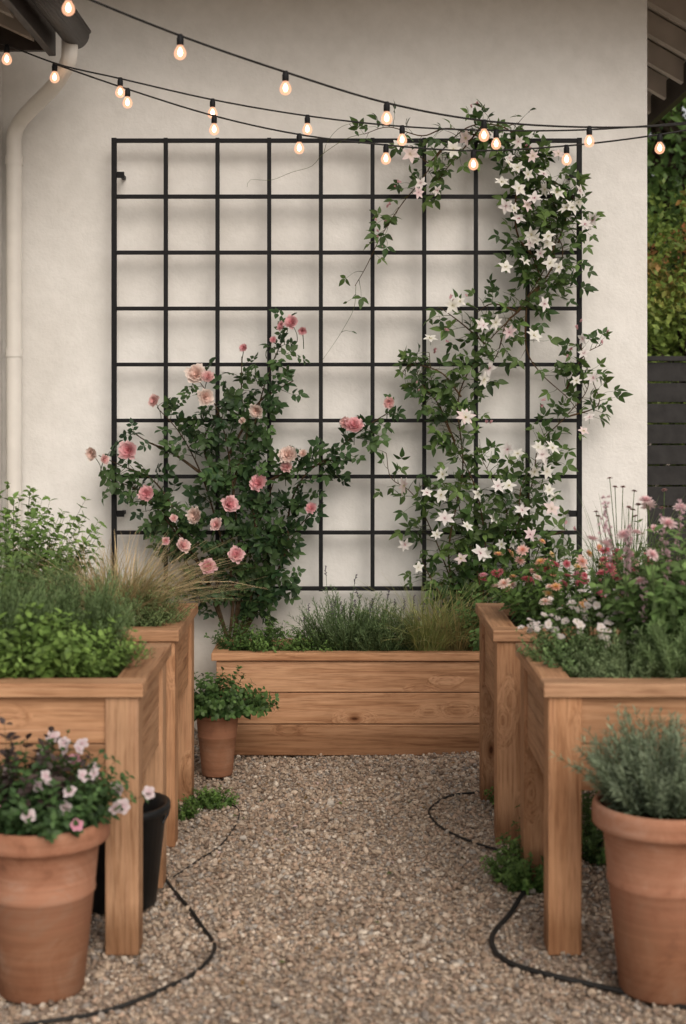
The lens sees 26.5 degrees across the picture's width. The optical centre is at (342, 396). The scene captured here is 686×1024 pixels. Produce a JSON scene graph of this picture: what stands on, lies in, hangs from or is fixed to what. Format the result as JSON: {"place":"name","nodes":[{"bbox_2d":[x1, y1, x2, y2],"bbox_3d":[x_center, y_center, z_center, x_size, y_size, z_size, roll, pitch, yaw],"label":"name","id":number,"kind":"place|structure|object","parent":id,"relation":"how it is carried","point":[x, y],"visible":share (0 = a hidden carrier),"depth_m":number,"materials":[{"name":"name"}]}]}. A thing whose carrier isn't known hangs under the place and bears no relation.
{"place":"outdoors","nodes":[
{"label":"outdoors","id":0,"kind":"place"},
{"bbox_2d":[0,0,33,41],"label":"wing soffit","id":1,"kind":"structure","parent":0,"point":[9,21],"depth_m":5.77,"materials":[{"name":"wood"}]},
{"bbox_2d":[0,0,55,55],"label":"wing fascia","id":2,"kind":"structure","parent":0,"point":[32,20],"depth_m":5.89,"materials":[{"name":"brown wood"}]},
{"bbox_2d":[31,0,90,48],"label":"gutter","id":3,"kind":"object","parent":2,"relation":"attached to","point":[71,27],"visible":0.8,"depth_m":5.77,"materials":[{"name":"brown metal"}]},
{"bbox_2d":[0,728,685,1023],"bbox_3d":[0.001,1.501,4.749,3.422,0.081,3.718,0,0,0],"label":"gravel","id":4,"kind":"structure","parent":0,"point":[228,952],"depth_m":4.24,"materials":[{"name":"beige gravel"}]},
{"bbox_2d":[0,643,170,954],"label":"raised wooden planter","id":5,"kind":"object","parent":4,"relation":"on","point":[121,718],"visible":0.77,"depth_m":3.93,"materials":[{"name":"brown wood"}]},
{"bbox_2d":[0,637,41,678],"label":"oregano plant","id":6,"kind":"object","parent":5,"relation":"on","point":[15,667],"visible":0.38,"depth_m":3.98,"materials":[{"name":"green plant"}]},
{"bbox_2d":[0,522,86,649],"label":"rosemary plant","id":7,"kind":"object","parent":5,"relation":"on","point":[13,607],"visible":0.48,"depth_m":4.22,"materials":[{"name":"green plant"}]},
{"bbox_2d":[1,563,94,630],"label":"rosemary plant","id":8,"kind":"object","parent":5,"relation":"on","point":[46,594],"visible":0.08,"depth_m":4.38,"materials":[{"name":"green plant"}]},
{"bbox_2d":[0,596,104,677],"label":"basil plant","id":9,"kind":"object","parent":5,"relation":"on","point":[67,651],"visible":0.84,"depth_m":4.01,"materials":[{"name":"green plant"}]},
{"bbox_2d":[17,557,143,654],"bbox_3d":[-0.788,0.652,4.377,0.378,0.338,0.392,0,0,0],"label":"rosemary plant","id":10,"kind":"object","parent":5,"relation":"on","point":[103,608],"visible":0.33,"depth_m":4.34,"materials":[{"name":"green plant"}]},
{"bbox_2d":[16,611,147,677],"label":"oregano plant","id":11,"kind":"object","parent":5,"relation":"on","point":[104,668],"visible":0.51,"depth_m":4.08,"materials":[{"name":"green plant"}]},
{"bbox_2d":[84,631,156,677],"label":"thyme plant","id":12,"kind":"object","parent":5,"relation":"on","point":[125,651],"visible":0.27,"depth_m":4.25,"materials":[{"name":"green plant"}]},
{"bbox_2d":[197,715,241,777],"bbox_3d":[-0.500,1.367,5.800,0.196,0.265,0.196,0,0,0],"label":"terracotta pot","id":13,"kind":"object","parent":4,"relation":"on","point":[217,740],"visible":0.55,"depth_m":5.74,"materials":[{"name":"ceramic"}]},
{"bbox_2d":[194,665,278,721],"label":"trailing ivy plant","id":14,"kind":"object","parent":13,"relation":"in","point":[214,701],"visible":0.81,"depth_m":5.71,"materials":[{"name":"green plant"}]},
{"bbox_2d":[428,791,499,850],"bbox_3d":[0.442,1.490,5.119,0.254,0.030,0.821,0,0,-4],"label":"drip hose","id":15,"kind":"object","parent":4,"relation":"on","point":[452,833],"visible":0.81,"depth_m":5.10,"materials":[{"name":"rubber"}]},
{"bbox_2d":[475,603,619,846],"bbox_3d":[0.974,1.137,5.165,0.952,0.725,0.650,0,0,0],"label":"raised wooden planter","id":16,"kind":"object","parent":4,"relation":"on","point":[499,713],"visible":0.41,"depth_m":4.85,"materials":[{"name":"brown wood"}]},
{"bbox_2d":[479,539,638,626],"bbox_3d":[0.782,0.668,5.118,0.621,0.344,0.537,0,0,0],"label":"zinnia plant","id":17,"kind":"object","parent":16,"relation":"on","point":[524,609],"visible":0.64,"depth_m":5.04,"materials":[{"name":"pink plant"}]},
{"bbox_2d":[544,548,671,626],"bbox_3d":[0.978,0.674,4.984,0.457,0.315,0.430,0,0,-28],"label":"sedum plant","id":18,"kind":"object","parent":16,"relation":"on","point":[601,571],"visible":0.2,"depth_m":4.98,"materials":[{"name":"green plant"}]},
{"bbox_2d":[557,477,682,596],"bbox_3d":[1.000,0.559,5.275,0.556,0.547,0.501,0,0,0],"label":"chives plant","id":19,"kind":"object","parent":16,"relation":"on","point":[628,516],"visible":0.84,"depth_m":5.26,"materials":[{"name":"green plant"}]},
{"bbox_2d":[600,519,685,585],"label":"catmint plant","id":20,"kind":"object","parent":16,"relation":"on","point":[645,558],"visible":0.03,"depth_m":5.19,"materials":[{"name":"green plant"}]},
{"bbox_2d":[489,891,685,1009],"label":"drip hose","id":21,"kind":"object","parent":4,"relation":"on","point":[531,970],"visible":0.86,"depth_m":3.79,"materials":[{"name":"rubber"}]},
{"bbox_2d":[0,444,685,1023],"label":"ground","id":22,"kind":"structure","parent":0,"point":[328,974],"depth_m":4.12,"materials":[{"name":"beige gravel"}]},
{"bbox_2d":[0,52,1,581],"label":"wing wall","id":23,"kind":"structure","parent":22,"relation":"on","point":[0,287],"depth_m":6.57,"materials":[{"name":"beige paint"}]},
{"bbox_2d":[5,39,77,549],"bbox_3d":[-1.338,0.009,6.289,0.171,3.002,0.644,0,0,-36],"label":"downspout","id":24,"kind":"object","parent":23,"relation":"attached to","point":[43,96],"visible":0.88,"depth_m":6.51,"materials":[{"name":"beige metal"}]},
{"bbox_2d":[52,64,685,166],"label":"string lights","id":25,"kind":"object","parent":24,"relation":"attached to","point":[385,146],"visible":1,"depth_m":5.90,"materials":[{"name":"rubber"}]},
{"bbox_2d":[0,42,685,146],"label":"string lights","id":26,"kind":"object","parent":23,"relation":"attached to","point":[7,47],"visible":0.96,"depth_m":6.00,"materials":[{"name":"rubber"}]},
{"bbox_2d":[65,0,685,143],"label":"string lights","id":27,"kind":"object","parent":23,"relation":"attached to","point":[285,74],"visible":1,"depth_m":5.16,"materials":[{"name":"rubber"}]},
{"bbox_2d":[0,804,109,1004],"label":"terracotta pot","id":28,"kind":"object","parent":22,"relation":"on","point":[47,888],"visible":0.72,"depth_m":3.59,"materials":[{"name":"ceramic"}]},
{"bbox_2d":[0,717,154,843],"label":"periwinkle plant","id":29,"kind":"object","parent":28,"relation":"on","point":[44,795],"visible":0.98,"depth_m":3.61,"materials":[{"name":"green plant"}]},
{"bbox_2d":[21,877,216,1023],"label":"drip hose","id":30,"kind":"object","parent":22,"relation":"on","point":[152,993],"visible":0.92,"depth_m":3.64,"materials":[{"name":"rubber"}]},
{"bbox_2d":[92,792,170,913],"bbox_3d":[-0.665,1.351,4.330,0.307,0.295,0.304,0,0,0],"label":"plastic bucket","id":31,"kind":"object","parent":22,"relation":"on","point":[156,808],"visible":0.38,"depth_m":4.26,"materials":[{"name":"black plastic"}]},
{"bbox_2d":[117,603,197,846],"bbox_3d":[-1.022,1.137,5.165,0.955,0.725,0.650,0,0,0],"label":"raised wooden planter","id":32,"kind":"object","parent":22,"relation":"on","point":[179,636],"visible":0.3,"depth_m":4.95,"materials":[{"name":"brown wood"}]},
{"bbox_2d":[0,481,106,611],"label":"mint plant","id":33,"kind":"object","parent":32,"relation":"on","point":[33,535],"visible":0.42,"depth_m":5.15,"materials":[{"name":"green plant"}]},
{"bbox_2d":[48,570,144,626],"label":"thyme plant","id":34,"kind":"object","parent":32,"relation":"on","point":[97,594],"visible":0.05,"depth_m":4.98,"materials":[{"name":"green plant"}]},
{"bbox_2d":[1,526,273,624],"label":"ornamental grass","id":35,"kind":"object","parent":32,"relation":"on","point":[134,585],"depth_m":5.09,"materials":[{"name":"beige plant"}]},
{"bbox_2d":[108,579,196,626],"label":"thyme plant","id":36,"kind":"object","parent":32,"relation":"on","point":[160,618],"visible":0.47,"depth_m":4.98,"materials":[{"name":"green plant"}]},
{"bbox_2d":[178,794,201,821],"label":"weed plant","id":37,"kind":"object","parent":22,"relation":"on","point":[187,812],"visible":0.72,"depth_m":5.18,"materials":[{"name":"green plant"}]},
{"bbox_2d":[173,802,239,877],"bbox_3d":[-0.453,1.506,5.024,0.166,0.016,0.866,0,0,0],"label":"drip hose","id":38,"kind":"object","parent":22,"relation":"on","point":[215,848],"visible":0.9,"depth_m":4.84,"materials":[{"name":"rubber"}]},
{"bbox_2d":[185,785,238,809],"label":"weed plant","id":39,"kind":"object","parent":22,"relation":"on","point":[211,800],"visible":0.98,"depth_m":5.34,"materials":[{"name":"green plant"}]},
{"bbox_2d":[2,0,646,729],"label":"stucco wall","id":40,"kind":"structure","parent":22,"relation":"on","point":[568,62],"depth_m":6.60,"materials":[{"name":"beige paint"}]},
{"bbox_2d":[111,138,581,590],"bbox_3d":[0.017,-0.144,6.545,2.095,2.019,0.112,0,0,0],"label":"metal trellis","id":41,"kind":"object","parent":40,"relation":"attached to","point":[217,252],"visible":0.76,"depth_m":6.49,"materials":[{"name":"black metal"}]},
{"bbox_2d":[647,0,685,114],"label":"side soffit","id":42,"kind":"structure","parent":40,"relation":"attached to","point":[666,39],"depth_m":7.48,"materials":[{"name":"brown wood"}]},
{"bbox_2d":[647,62,685,130],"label":"side fascia","id":43,"kind":"structure","parent":42,"relation":"attached to","point":[675,96],"depth_m":8.36,"materials":[{"name":"brown wood"}]},
{"bbox_2d":[211,638,478,754],"bbox_3d":[0.295,1.285,6.275,1.690,0.430,0.380,0,0,0],"label":"wooden planter","id":44,"kind":"object","parent":22,"relation":"on","point":[375,702],"visible":0.4,"depth_m":6.10,"materials":[{"name":"brown wood"}]},
{"bbox_2d":[204,616,282,651],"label":"fern plant","id":45,"kind":"object","parent":44,"relation":"on","point":[236,646],"visible":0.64,"depth_m":6.20,"materials":[{"name":"green plant"}]},
{"bbox_2d":[85,307,405,639],"bbox_3d":[-0.423,0.362,6.418,1.401,1.513,0.307,0,0,0],"label":"climbing rose","id":46,"kind":"object","parent":44,"relation":"on","point":[271,548],"visible":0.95,"depth_m":6.40,"materials":[{"name":"green plant"}]},
{"bbox_2d":[229,615,316,652],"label":"oregano plant","id":47,"kind":"object","parent":44,"relation":"on","point":[267,647],"visible":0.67,"depth_m":6.19,"materials":[{"name":"green plant"}]},
{"bbox_2d":[280,628,339,651],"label":"oregano plant","id":48,"kind":"object","parent":44,"relation":"on","point":[310,645],"visible":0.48,"depth_m":6.17,"materials":[{"name":"green plant"}]},
{"bbox_2d":[287,565,402,650],"bbox_3d":[0.008,0.928,6.280,0.520,0.405,0.461,0,0,0],"label":"lavender plant","id":49,"kind":"object","parent":44,"relation":"on","point":[333,632],"visible":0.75,"depth_m":6.19,"materials":[{"name":"green plant"}]},
{"bbox_2d":[335,595,424,650],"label":"lavender plant","id":50,"kind":"object","parent":44,"relation":"on","point":[384,645],"visible":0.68,"depth_m":6.17,"materials":[{"name":"green plant"}]},
{"bbox_2d":[343,573,494,651],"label":"ornamental grass","id":51,"kind":"object","parent":44,"relation":"on","point":[425,634],"depth_m":6.15,"materials":[{"name":"green plant"}]},
{"bbox_2d":[247,99,632,630],"bbox_3d":[0.429,-0.090,6.414,1.704,2.431,0.309,0,0,0],"label":"clematis vine","id":52,"kind":"object","parent":44,"relation":"on","point":[497,528],"visible":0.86,"depth_m":6.41,"materials":[{"name":"green plant"}]},
{"bbox_2d":[484,781,493,804],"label":"weed plant","id":53,"kind":"object","parent":22,"relation":"on","point":[486,793],"visible":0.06,"depth_m":5.31,"materials":[{"name":"green plant"}]},
{"bbox_2d":[480,822,543,895],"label":"weed plant","id":54,"kind":"object","parent":22,"relation":"on","point":[515,875],"visible":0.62,"depth_m":4.40,"materials":[{"name":"green plant"}]},
{"bbox_2d":[511,790,606,866],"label":"weed plant","id":55,"kind":"object","parent":22,"relation":"on","point":[591,842],"visible":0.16,"depth_m":4.63,"materials":[{"name":"green plant"}]},
{"bbox_2d":[515,643,685,954],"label":"raised wooden planter","id":56,"kind":"object","parent":22,"relation":"on","point":[560,708],"visible":0.75,"depth_m":3.92,"materials":[{"name":"brown wood"}]},
{"bbox_2d":[516,624,606,677],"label":"thyme plant","id":57,"kind":"object","parent":56,"relation":"on","point":[557,651],"visible":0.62,"depth_m":4.21,"materials":[{"name":"green plant"}]},
{"bbox_2d":[515,589,644,666],"bbox_3d":[0.737,0.701,4.366,0.424,0.239,0.397,0,0,34],"label":"alyssum plant","id":58,"kind":"object","parent":56,"relation":"on","point":[582,625],"visible":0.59,"depth_m":4.35,"materials":[{"name":"white plant"}]},
{"bbox_2d":[558,627,685,678],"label":"thyme plant","id":59,"kind":"object","parent":56,"relation":"on","point":[618,666],"visible":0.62,"depth_m":4.08,"materials":[{"name":"green plant"}]},
{"bbox_2d":[586,495,685,669],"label":"coneflower plant","id":60,"kind":"object","parent":56,"relation":"on","point":[661,593],"visible":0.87,"depth_m":4.22,"materials":[{"name":"green plant"}]},
{"bbox_2d":[613,546,685,640],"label":"coneflower plant","id":61,"kind":"object","parent":56,"relation":"on","point":[641,566],"visible":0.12,"depth_m":4.39,"materials":[{"name":"green plant"}]},
{"bbox_2d":[630,610,685,678],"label":"rosemary plant","id":62,"kind":"object","parent":56,"relation":"on","point":[671,651],"visible":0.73,"depth_m":4.01,"materials":[{"name":"green plant"}]},
{"bbox_2d":[592,791,685,1005],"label":"terracotta pot","id":63,"kind":"object","parent":22,"relation":"on","point":[646,865],"visible":0.73,"depth_m":3.58,"materials":[{"name":"ceramic"}]},
{"bbox_2d":[550,703,685,819],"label":"lavender plant","id":64,"kind":"object","parent":63,"relation":"on","point":[654,784],"visible":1,"depth_m":3.64,"materials":[{"name":"green plant"}]},
{"bbox_2d":[647,356,685,572],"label":"slatted fence","id":65,"kind":"object","parent":22,"relation":"on","point":[666,433],"depth_m":9.00,"materials":[{"name":"paint"}]},
{"bbox_2d":[647,178,685,527],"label":"garden shrub","id":66,"kind":"object","parent":22,"relation":"on","point":[666,343],"visible":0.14,"depth_m":10.11,"materials":[{"name":"green plant"}]},
{"bbox_2d":[647,97,685,548],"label":"leafy tree","id":67,"kind":"object","parent":22,"relation":"on","point":[667,163],"visible":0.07,"depth_m":13.66,"materials":[{"name":"green plant"}]},
{"bbox_2d":[385,586,488,651],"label":"ornamental grass","id":68,"kind":"object","parent":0,"point":[459,644],"depth_m":6.17,"materials":[{"name":"green plant"}]},
{"bbox_2d":[433,588,508,650],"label":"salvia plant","id":69,"kind":"object","parent":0,"point":[475,644],"visible":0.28,"depth_m":6.19,"materials":[{"name":"green plant"}]}
]}

